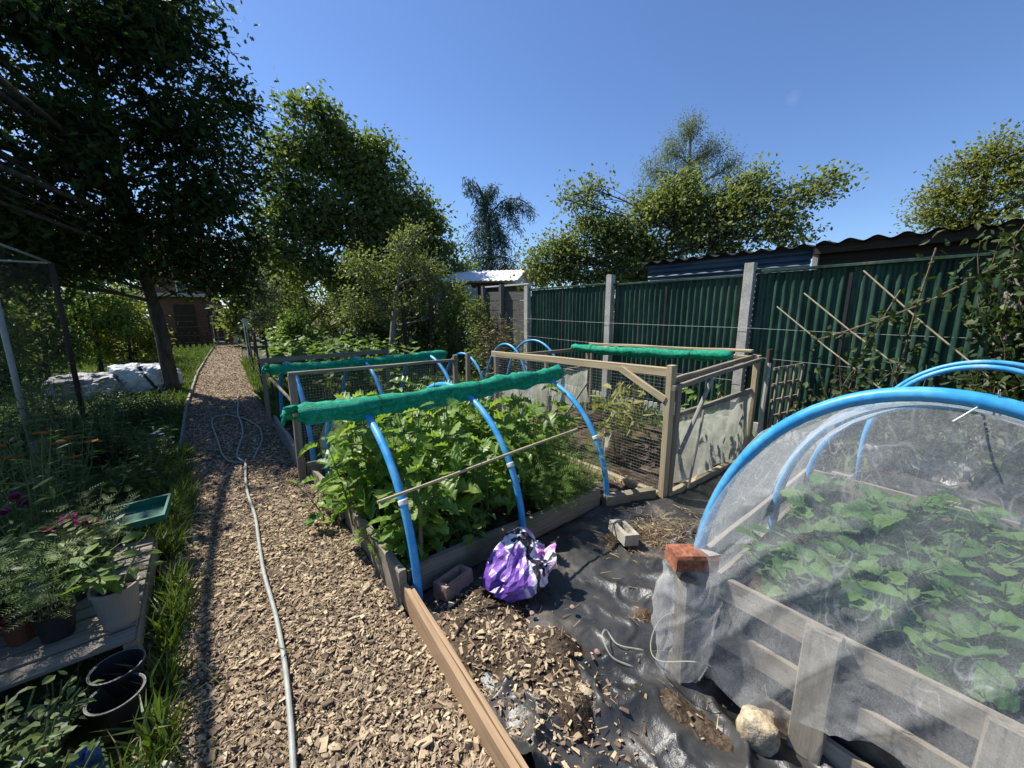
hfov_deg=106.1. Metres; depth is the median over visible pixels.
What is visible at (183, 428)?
path edging
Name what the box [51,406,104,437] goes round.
garden plant
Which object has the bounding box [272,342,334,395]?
crop plant
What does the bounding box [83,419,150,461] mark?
garden plant
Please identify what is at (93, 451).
garden plant
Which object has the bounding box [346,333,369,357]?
crop plant
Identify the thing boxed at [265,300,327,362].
shrub
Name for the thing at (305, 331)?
crop plant
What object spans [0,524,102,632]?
cosmos plant
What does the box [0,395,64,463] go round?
garden plant
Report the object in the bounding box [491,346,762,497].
timber cage
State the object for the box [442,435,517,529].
leafy plant
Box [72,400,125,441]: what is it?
garden plant
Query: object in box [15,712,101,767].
bedding plant
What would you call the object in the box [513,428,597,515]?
carrot plant
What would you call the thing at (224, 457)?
hose loop
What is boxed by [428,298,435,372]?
timber post
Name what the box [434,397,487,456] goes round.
leafy plant
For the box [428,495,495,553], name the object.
leafy plant
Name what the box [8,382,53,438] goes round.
garden plant
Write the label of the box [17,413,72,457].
garden plant
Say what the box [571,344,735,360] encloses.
netting roll
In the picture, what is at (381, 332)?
shrub
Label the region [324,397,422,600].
pipe hoop
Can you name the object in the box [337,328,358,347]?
crop plant
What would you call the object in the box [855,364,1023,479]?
pipe hoop
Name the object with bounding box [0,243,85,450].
fruit cage
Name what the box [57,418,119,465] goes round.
garden plant
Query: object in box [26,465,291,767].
dry grass
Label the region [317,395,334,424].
leafy plant
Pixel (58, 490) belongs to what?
garden plant
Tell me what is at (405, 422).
leafy plant
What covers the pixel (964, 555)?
squash plant
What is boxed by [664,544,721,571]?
red brick
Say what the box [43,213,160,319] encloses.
shrub
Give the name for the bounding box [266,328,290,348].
crop plant
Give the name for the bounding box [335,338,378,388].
crop plant
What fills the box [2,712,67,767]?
plant pot
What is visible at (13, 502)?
garden plant
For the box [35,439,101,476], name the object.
garden plant
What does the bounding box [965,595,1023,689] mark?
squash plant
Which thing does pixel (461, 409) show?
leafy plant
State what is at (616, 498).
loose board
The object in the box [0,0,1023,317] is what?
sky
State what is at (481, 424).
leafy plant
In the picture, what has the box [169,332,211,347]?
picket fence
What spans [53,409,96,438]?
garden plant
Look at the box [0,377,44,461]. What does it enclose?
garden plant
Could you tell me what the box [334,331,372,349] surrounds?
crop plant
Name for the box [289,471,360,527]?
leafy plant
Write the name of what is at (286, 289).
shrub
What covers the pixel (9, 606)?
plant pot
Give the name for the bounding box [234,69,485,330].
broadleaf tree
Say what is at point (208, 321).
rail fence
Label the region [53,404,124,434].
garden plant
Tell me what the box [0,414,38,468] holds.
garden plant
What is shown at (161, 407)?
garden plant
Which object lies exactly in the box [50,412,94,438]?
garden plant
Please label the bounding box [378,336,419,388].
crop plant
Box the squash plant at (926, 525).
[833,478,984,546]
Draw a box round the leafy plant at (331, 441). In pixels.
[316,420,380,474]
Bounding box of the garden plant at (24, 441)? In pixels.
[1,427,45,467]
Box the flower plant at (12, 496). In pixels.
[0,492,57,568]
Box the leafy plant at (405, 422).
[375,372,451,482]
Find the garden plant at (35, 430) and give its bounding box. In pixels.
[1,394,63,455]
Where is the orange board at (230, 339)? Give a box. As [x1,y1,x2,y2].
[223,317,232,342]
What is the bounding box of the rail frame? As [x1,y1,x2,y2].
[257,348,390,430]
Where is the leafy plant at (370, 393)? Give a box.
[341,389,394,468]
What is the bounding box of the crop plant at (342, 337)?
[313,335,346,373]
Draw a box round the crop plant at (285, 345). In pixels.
[280,337,314,360]
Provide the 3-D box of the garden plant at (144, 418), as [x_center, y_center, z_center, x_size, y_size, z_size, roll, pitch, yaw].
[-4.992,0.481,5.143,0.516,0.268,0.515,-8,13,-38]
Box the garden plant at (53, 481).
[24,441,88,533]
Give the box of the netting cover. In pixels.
[650,398,1023,766]
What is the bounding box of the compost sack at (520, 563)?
[482,527,556,602]
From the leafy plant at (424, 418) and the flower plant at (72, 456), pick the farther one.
the leafy plant at (424, 418)
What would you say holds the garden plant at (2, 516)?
on the lawn at (77, 739)
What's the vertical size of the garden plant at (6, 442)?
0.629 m
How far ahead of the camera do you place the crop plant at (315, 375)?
7.41 m
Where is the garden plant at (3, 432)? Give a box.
[0,396,34,469]
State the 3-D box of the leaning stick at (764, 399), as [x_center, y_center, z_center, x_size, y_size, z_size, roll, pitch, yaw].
[2.619,0.304,4.035,0.047,1.032,0.320,8,14,38]
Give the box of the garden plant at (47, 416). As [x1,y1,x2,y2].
[9,393,68,436]
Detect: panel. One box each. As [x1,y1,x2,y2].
[287,355,458,480]
[765,363,805,448]
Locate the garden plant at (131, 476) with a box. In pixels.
[96,446,166,497]
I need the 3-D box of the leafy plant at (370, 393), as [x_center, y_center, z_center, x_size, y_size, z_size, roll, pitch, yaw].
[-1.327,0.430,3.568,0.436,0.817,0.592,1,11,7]
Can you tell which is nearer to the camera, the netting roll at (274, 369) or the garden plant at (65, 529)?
the garden plant at (65, 529)
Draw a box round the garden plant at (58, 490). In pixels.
[0,439,74,544]
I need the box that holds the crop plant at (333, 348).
[316,336,361,382]
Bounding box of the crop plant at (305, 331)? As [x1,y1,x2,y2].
[303,328,335,351]
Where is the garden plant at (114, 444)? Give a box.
[93,425,133,463]
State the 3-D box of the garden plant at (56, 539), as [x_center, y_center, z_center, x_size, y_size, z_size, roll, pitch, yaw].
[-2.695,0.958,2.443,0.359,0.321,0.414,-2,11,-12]
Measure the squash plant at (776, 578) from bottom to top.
0.312 m
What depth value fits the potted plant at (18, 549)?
1.75 m
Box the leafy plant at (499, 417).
[478,393,531,498]
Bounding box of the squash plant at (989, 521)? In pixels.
[933,499,1023,578]
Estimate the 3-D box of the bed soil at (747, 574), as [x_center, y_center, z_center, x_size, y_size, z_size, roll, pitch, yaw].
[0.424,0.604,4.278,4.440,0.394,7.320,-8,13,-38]
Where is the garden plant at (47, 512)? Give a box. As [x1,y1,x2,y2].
[0,466,84,552]
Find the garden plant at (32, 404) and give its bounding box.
[2,381,52,437]
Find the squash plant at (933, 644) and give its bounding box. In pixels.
[819,542,1023,712]
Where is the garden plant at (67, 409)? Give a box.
[41,397,86,427]
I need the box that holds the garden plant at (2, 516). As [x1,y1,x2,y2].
[0,504,19,546]
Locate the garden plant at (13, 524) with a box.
[0,500,48,554]
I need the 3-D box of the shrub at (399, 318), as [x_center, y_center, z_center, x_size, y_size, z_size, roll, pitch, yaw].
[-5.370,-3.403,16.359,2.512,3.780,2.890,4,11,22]
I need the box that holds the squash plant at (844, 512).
[780,473,918,544]
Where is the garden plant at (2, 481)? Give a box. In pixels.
[0,453,11,513]
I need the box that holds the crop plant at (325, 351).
[303,336,336,376]
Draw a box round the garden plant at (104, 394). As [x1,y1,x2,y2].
[85,381,123,404]
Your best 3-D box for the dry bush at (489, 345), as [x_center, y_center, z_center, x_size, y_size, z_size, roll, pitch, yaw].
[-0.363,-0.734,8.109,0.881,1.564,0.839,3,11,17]
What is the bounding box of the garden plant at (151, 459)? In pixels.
[114,430,169,478]
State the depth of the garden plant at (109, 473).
3.10 m
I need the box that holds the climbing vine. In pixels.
[788,199,1023,495]
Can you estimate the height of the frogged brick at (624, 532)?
0.087 m
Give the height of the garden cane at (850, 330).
0.740 m
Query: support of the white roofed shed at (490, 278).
on the ground at (260, 353)
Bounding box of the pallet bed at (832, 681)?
[668,468,1023,767]
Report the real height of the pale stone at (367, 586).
0.026 m
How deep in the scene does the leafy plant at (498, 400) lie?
3.68 m
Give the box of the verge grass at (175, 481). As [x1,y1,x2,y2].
[0,426,210,767]
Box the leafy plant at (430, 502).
[365,450,460,561]
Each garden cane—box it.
[777,306,879,388]
[804,293,903,370]
[863,270,987,377]
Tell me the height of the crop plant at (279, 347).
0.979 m
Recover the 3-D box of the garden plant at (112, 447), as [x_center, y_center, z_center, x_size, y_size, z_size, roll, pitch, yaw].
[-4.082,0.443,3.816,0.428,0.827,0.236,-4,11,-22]
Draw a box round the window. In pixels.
[175,281,193,293]
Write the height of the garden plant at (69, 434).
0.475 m
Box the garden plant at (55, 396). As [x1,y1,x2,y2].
[23,369,74,414]
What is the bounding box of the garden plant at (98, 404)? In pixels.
[77,390,122,419]
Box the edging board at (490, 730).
[403,582,528,767]
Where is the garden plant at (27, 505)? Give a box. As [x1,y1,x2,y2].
[0,477,51,544]
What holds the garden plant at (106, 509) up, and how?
on the lawn at (77, 739)
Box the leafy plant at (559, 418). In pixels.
[505,382,575,468]
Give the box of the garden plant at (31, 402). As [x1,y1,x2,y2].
[0,390,56,420]
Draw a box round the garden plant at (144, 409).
[117,396,176,424]
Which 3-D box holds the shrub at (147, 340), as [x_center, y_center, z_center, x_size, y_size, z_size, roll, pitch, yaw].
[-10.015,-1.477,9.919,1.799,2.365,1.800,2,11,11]
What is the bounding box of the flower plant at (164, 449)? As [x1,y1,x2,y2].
[127,431,174,467]
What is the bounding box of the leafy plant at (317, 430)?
[306,422,324,445]
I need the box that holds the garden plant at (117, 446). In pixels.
[81,429,145,463]
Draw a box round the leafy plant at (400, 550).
[379,511,435,566]
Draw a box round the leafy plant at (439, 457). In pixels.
[425,422,477,496]
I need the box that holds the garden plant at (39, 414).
[16,392,88,475]
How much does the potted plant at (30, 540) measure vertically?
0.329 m
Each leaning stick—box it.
[561,382,587,422]
[678,377,713,454]
[687,410,704,487]
[752,363,771,461]
[761,349,772,450]
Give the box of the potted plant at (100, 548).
[20,513,135,597]
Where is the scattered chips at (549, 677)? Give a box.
[423,453,732,767]
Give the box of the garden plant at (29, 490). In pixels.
[0,459,69,522]
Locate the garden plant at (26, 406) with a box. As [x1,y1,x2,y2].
[3,393,39,420]
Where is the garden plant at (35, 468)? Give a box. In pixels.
[8,448,82,499]
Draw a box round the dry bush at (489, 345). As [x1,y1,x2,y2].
[476,312,515,376]
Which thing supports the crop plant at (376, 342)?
on the ground at (260, 353)
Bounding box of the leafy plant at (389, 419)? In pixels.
[353,386,414,465]
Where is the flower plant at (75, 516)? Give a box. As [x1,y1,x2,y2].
[19,509,125,559]
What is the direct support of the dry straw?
on the ground sheet
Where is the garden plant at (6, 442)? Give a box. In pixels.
[0,425,48,493]
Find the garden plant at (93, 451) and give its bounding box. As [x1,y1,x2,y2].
[4,413,106,514]
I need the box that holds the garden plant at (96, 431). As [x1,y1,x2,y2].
[73,410,126,462]
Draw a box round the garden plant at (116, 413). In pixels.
[96,397,122,441]
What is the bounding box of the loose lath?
[589,343,753,351]
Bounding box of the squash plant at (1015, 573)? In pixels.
[972,528,1023,581]
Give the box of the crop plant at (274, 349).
[269,340,303,383]
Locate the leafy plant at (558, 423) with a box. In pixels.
[546,409,581,446]
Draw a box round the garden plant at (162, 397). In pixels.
[145,390,180,406]
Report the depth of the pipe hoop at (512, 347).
6.43 m
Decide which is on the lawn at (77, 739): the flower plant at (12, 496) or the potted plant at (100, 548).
the flower plant at (12, 496)
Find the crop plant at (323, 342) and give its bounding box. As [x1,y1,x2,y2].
[312,330,333,354]
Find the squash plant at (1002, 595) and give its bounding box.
[917,570,1023,667]
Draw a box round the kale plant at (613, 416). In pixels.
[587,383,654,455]
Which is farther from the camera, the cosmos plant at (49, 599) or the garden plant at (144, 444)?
the garden plant at (144, 444)
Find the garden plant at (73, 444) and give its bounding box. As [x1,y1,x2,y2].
[26,435,85,480]
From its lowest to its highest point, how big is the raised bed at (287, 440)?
0.217 m
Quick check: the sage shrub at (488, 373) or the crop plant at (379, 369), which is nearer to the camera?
the sage shrub at (488, 373)
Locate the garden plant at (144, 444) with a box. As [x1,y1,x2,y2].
[122,428,170,461]
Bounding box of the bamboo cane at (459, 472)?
[377,428,577,503]
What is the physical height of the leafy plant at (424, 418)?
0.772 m
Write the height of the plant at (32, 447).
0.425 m
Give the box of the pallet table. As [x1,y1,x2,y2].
[0,537,161,722]
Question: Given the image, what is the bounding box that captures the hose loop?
[211,415,262,462]
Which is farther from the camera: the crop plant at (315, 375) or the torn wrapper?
the crop plant at (315, 375)
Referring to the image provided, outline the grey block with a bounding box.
[159,760,175,767]
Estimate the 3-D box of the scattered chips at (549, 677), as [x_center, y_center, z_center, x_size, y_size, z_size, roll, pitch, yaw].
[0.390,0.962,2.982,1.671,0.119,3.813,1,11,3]
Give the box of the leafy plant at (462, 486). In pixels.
[402,398,498,534]
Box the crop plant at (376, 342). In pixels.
[364,333,397,376]
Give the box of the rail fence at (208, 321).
[165,314,212,344]
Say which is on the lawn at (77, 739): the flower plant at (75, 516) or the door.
the flower plant at (75, 516)
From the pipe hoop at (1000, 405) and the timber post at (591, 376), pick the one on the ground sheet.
the pipe hoop at (1000, 405)
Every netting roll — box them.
[261,350,446,374]
[280,365,563,426]
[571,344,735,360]
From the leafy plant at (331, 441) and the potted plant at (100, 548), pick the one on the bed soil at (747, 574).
the leafy plant at (331, 441)
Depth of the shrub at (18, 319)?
7.82 m
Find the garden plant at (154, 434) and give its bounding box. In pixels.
[132,420,179,450]
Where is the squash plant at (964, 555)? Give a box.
[854,514,1023,599]
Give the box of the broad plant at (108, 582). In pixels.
[60,531,166,595]
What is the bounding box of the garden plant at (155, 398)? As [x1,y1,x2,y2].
[134,386,175,422]
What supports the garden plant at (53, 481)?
on the lawn at (77, 739)
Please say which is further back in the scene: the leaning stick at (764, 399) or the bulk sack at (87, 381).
the bulk sack at (87, 381)
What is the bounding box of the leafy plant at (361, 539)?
[350,515,395,552]
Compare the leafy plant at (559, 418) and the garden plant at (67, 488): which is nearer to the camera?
the garden plant at (67, 488)
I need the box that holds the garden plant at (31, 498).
[0,426,77,555]
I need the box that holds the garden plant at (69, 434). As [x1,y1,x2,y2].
[42,419,88,449]
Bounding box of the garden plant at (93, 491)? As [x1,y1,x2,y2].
[24,415,105,516]
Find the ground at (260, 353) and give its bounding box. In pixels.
[22,317,662,617]
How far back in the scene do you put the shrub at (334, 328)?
16.03 m
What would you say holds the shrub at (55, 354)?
on the lawn at (77, 739)
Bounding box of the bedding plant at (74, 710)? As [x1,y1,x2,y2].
[1,671,108,739]
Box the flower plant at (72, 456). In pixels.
[0,431,101,503]
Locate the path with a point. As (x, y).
(364, 760)
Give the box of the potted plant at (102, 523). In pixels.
[36,483,140,551]
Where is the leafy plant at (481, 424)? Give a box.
[472,404,523,473]
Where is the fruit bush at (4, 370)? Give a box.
[0,298,72,405]
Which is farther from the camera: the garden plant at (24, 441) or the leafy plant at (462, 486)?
the garden plant at (24, 441)
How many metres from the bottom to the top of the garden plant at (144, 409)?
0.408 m
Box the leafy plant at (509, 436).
[479,400,556,513]
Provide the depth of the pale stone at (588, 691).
1.52 m
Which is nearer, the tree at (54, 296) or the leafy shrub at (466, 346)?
the leafy shrub at (466, 346)
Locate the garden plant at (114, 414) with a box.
[92,391,131,440]
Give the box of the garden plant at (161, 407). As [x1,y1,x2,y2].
[142,392,179,423]
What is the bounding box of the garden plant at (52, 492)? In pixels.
[0,477,70,574]
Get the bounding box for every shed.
[157,293,213,344]
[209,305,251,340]
[437,270,533,355]
[639,218,1023,457]
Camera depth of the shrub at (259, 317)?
12.78 m
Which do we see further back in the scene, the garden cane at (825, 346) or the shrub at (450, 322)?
the shrub at (450, 322)
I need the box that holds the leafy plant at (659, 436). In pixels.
[652,403,688,447]
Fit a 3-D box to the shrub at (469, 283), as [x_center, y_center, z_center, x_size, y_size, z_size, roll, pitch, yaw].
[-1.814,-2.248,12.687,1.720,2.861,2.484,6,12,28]
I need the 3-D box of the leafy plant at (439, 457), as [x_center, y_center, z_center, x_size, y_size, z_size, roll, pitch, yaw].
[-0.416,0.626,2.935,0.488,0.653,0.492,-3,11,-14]
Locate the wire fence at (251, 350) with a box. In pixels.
[245,327,275,403]
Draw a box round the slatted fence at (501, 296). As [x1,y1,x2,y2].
[481,283,530,374]
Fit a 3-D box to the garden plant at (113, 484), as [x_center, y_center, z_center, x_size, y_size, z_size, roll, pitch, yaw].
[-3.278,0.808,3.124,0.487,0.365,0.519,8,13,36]
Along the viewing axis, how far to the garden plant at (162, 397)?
6.17 m
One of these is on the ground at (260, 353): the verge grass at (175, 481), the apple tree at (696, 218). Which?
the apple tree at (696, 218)
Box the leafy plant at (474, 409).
[460,400,486,432]
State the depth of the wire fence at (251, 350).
7.56 m
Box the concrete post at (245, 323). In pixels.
[243,319,250,357]
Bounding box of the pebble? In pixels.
[594,648,599,654]
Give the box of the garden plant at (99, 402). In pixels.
[74,386,118,415]
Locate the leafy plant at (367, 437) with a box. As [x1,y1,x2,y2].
[326,391,405,520]
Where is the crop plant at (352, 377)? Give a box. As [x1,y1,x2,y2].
[336,339,371,391]
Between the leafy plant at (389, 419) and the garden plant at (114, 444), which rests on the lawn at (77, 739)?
the garden plant at (114, 444)
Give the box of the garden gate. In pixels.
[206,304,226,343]
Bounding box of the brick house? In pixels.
[144,235,219,334]
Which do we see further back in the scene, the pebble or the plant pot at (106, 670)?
the pebble
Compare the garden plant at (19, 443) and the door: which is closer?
the garden plant at (19, 443)
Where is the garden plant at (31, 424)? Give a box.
[5,413,60,434]
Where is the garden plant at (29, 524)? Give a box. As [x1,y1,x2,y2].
[0,499,71,554]
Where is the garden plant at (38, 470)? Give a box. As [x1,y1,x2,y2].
[4,450,76,507]
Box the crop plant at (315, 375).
[281,339,334,393]
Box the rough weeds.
[239,355,880,474]
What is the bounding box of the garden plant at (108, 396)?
[80,382,127,413]
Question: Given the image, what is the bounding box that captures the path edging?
[179,347,214,442]
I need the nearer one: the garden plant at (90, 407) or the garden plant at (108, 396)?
the garden plant at (90, 407)
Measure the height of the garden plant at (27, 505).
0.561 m
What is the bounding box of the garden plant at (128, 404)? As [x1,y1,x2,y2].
[109,388,154,425]
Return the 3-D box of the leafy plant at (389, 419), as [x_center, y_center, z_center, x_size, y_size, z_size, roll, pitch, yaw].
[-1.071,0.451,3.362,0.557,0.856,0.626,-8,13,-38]
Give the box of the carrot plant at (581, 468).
[534,422,618,505]
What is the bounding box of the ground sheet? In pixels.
[423,437,1023,767]
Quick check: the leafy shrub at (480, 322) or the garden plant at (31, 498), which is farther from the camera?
the leafy shrub at (480, 322)
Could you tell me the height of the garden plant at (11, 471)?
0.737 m
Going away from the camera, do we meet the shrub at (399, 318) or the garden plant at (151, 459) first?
the garden plant at (151, 459)
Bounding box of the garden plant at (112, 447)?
[59,386,130,467]
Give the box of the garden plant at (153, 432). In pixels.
[123,417,174,449]
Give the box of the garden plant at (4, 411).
[0,391,17,443]
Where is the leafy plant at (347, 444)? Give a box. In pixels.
[324,391,384,494]
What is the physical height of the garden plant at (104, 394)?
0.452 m
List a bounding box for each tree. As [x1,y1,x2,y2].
[0,0,300,392]
[1,243,69,356]
[15,279,85,343]
[96,231,153,304]
[205,253,306,346]
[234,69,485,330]
[257,232,318,310]
[323,212,466,369]
[324,249,391,331]
[451,176,539,320]
[509,151,868,288]
[606,253,643,320]
[620,103,757,257]
[889,118,1023,233]
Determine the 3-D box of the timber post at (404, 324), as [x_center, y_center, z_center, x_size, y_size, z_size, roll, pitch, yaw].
[-2.722,-1.122,9.807,0.095,1.700,0.096,-8,13,-38]
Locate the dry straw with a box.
[444,471,731,765]
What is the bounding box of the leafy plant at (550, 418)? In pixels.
[489,402,556,480]
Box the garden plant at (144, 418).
[118,408,163,429]
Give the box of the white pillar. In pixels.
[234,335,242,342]
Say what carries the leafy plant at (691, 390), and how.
on the bed soil at (747, 574)
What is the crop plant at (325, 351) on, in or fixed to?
on the ground at (260, 353)
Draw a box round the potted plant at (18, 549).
[0,516,59,596]
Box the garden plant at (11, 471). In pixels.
[0,438,26,507]
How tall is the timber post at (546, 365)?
0.951 m
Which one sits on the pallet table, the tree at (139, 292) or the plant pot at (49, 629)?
the plant pot at (49, 629)
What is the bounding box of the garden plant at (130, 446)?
[118,425,178,463]
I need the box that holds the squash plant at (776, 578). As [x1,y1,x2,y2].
[735,521,878,619]
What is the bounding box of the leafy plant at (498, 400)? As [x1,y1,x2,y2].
[488,397,542,437]
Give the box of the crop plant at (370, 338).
[345,333,379,365]
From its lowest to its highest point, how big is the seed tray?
0.130 m
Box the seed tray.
[98,493,171,534]
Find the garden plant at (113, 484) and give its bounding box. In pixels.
[64,457,149,512]
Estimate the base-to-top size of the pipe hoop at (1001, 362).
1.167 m
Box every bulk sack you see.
[41,372,124,402]
[107,363,182,394]
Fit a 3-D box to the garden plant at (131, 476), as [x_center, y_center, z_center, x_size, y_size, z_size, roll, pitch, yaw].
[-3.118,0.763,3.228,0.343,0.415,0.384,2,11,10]
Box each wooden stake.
[268,376,289,400]
[418,503,423,550]
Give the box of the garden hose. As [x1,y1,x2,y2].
[236,395,296,767]
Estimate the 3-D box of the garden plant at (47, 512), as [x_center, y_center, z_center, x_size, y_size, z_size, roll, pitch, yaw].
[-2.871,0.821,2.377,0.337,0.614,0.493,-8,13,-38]
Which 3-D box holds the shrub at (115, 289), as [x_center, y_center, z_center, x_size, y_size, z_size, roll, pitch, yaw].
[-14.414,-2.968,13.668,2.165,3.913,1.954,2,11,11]
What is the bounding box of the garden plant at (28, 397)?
[0,375,55,437]
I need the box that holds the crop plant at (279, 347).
[275,336,314,355]
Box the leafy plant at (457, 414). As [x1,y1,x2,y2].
[403,405,480,481]
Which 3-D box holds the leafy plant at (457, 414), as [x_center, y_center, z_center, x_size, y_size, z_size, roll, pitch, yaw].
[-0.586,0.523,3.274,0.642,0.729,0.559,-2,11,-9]
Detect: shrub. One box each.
[0,254,61,362]
[0,277,115,378]
[24,264,151,371]
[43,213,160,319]
[61,283,178,367]
[70,268,140,331]
[86,310,172,362]
[219,245,288,355]
[241,263,316,339]
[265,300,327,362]
[267,255,344,334]
[305,266,358,341]
[342,299,411,357]
[349,267,416,331]
[396,294,462,352]
[429,279,472,373]
[434,273,480,357]
[449,316,476,374]
[457,288,504,380]
[465,288,495,373]
[475,346,500,415]
[506,318,528,372]
[510,264,552,310]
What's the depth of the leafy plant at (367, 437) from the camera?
2.63 m
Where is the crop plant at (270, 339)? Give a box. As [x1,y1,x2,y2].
[258,330,299,363]
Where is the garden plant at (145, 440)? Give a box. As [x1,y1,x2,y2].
[122,420,172,459]
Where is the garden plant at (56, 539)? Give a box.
[52,501,128,543]
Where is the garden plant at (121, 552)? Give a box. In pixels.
[31,527,148,575]
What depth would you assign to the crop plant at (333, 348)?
8.21 m
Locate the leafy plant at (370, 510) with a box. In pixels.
[298,423,402,525]
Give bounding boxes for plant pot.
[0,604,7,619]
[0,609,35,646]
[2,587,20,615]
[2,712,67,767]
[28,598,76,643]
[51,572,90,601]
[83,541,106,564]
[83,673,146,743]
[86,648,145,698]
[87,573,139,630]
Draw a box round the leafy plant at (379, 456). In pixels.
[352,417,431,533]
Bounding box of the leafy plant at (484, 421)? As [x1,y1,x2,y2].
[473,400,496,441]
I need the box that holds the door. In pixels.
[173,304,198,342]
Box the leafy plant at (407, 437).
[390,408,458,510]
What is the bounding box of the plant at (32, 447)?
[29,437,50,483]
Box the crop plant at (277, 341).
[265,332,289,356]
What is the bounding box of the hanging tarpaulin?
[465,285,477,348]
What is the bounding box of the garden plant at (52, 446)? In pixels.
[0,408,71,476]
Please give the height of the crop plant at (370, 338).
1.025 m
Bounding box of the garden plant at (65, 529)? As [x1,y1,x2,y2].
[13,509,105,556]
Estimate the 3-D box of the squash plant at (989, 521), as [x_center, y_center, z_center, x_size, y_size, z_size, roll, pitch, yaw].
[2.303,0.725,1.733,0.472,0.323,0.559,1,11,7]
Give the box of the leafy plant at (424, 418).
[414,381,451,442]
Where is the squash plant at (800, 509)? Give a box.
[775,496,975,614]
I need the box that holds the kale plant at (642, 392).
[602,381,646,439]
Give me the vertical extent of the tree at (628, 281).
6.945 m
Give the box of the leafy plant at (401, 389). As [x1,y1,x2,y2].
[388,384,422,432]
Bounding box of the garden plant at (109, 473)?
[57,454,137,506]
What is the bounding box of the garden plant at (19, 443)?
[0,418,73,536]
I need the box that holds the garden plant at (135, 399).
[119,389,154,408]
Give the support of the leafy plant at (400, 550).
on the bed soil at (747, 574)
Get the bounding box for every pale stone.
[362,581,372,591]
[578,682,592,698]
[736,704,779,756]
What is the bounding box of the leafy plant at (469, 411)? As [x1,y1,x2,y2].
[444,402,475,435]
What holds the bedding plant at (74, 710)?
on the lawn at (77, 739)
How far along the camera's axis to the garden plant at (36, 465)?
2.45 m
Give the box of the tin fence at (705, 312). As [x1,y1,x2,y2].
[524,250,1023,495]
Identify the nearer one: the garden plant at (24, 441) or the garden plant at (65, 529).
the garden plant at (65, 529)
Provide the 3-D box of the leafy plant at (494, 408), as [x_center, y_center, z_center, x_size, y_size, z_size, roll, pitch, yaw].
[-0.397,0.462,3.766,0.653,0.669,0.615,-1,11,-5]
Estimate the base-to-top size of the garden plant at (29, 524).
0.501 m
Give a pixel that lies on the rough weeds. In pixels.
(254, 381)
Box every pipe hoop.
[279,361,315,460]
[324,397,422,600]
[342,357,390,426]
[400,352,450,392]
[413,382,525,526]
[443,352,489,409]
[484,372,609,494]
[486,343,526,378]
[507,339,560,374]
[695,387,1023,548]
[768,402,1023,539]
[803,406,1023,485]
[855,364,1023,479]
[861,360,1023,436]
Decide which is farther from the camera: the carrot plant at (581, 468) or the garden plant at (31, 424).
the garden plant at (31, 424)
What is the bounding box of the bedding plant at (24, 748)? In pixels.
[0,670,102,767]
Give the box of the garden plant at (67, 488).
[3,456,94,522]
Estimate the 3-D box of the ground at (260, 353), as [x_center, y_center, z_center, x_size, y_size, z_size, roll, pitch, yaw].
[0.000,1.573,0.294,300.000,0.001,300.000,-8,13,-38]
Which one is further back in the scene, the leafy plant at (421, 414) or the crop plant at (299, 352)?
the crop plant at (299, 352)
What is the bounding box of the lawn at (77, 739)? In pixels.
[0,342,216,767]
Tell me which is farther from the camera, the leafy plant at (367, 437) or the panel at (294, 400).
the panel at (294, 400)
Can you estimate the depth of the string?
1.75 m
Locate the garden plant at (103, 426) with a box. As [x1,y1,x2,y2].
[48,415,109,470]
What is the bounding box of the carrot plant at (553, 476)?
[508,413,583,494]
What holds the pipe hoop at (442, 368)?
on the ground at (260, 353)
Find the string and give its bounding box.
[602,629,643,667]
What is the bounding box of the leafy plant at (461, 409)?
[425,404,474,441]
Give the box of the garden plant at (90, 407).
[61,385,97,435]
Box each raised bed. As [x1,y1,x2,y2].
[273,415,443,475]
[311,449,599,605]
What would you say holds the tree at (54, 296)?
on the ground at (260, 353)
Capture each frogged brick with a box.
[433,564,473,602]
[608,519,638,546]
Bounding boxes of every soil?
[284,392,1023,724]
[409,524,733,767]
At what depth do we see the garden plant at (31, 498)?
2.19 m
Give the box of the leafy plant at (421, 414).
[400,375,455,479]
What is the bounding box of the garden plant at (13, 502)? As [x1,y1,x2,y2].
[0,456,55,556]
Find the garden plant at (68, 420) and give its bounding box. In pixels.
[28,403,90,429]
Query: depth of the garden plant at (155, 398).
5.44 m
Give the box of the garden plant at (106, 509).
[78,491,130,546]
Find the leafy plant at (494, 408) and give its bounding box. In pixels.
[448,396,499,450]
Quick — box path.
[160,340,488,767]
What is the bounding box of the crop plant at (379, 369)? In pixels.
[370,337,405,378]
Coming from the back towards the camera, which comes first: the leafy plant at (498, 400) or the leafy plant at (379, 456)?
the leafy plant at (498, 400)
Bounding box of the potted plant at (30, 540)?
[0,523,45,610]
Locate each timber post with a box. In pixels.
[401,306,408,370]
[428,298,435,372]
[465,352,470,410]
[543,354,548,413]
[588,353,593,408]
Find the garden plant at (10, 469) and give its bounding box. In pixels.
[0,398,33,515]
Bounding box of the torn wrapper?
[69,739,109,767]
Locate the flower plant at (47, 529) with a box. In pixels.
[0,526,54,560]
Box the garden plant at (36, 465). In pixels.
[1,458,58,527]
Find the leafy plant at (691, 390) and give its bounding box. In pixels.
[682,378,725,404]
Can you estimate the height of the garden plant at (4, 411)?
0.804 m
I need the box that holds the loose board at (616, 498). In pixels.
[601,487,655,505]
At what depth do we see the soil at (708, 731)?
1.68 m

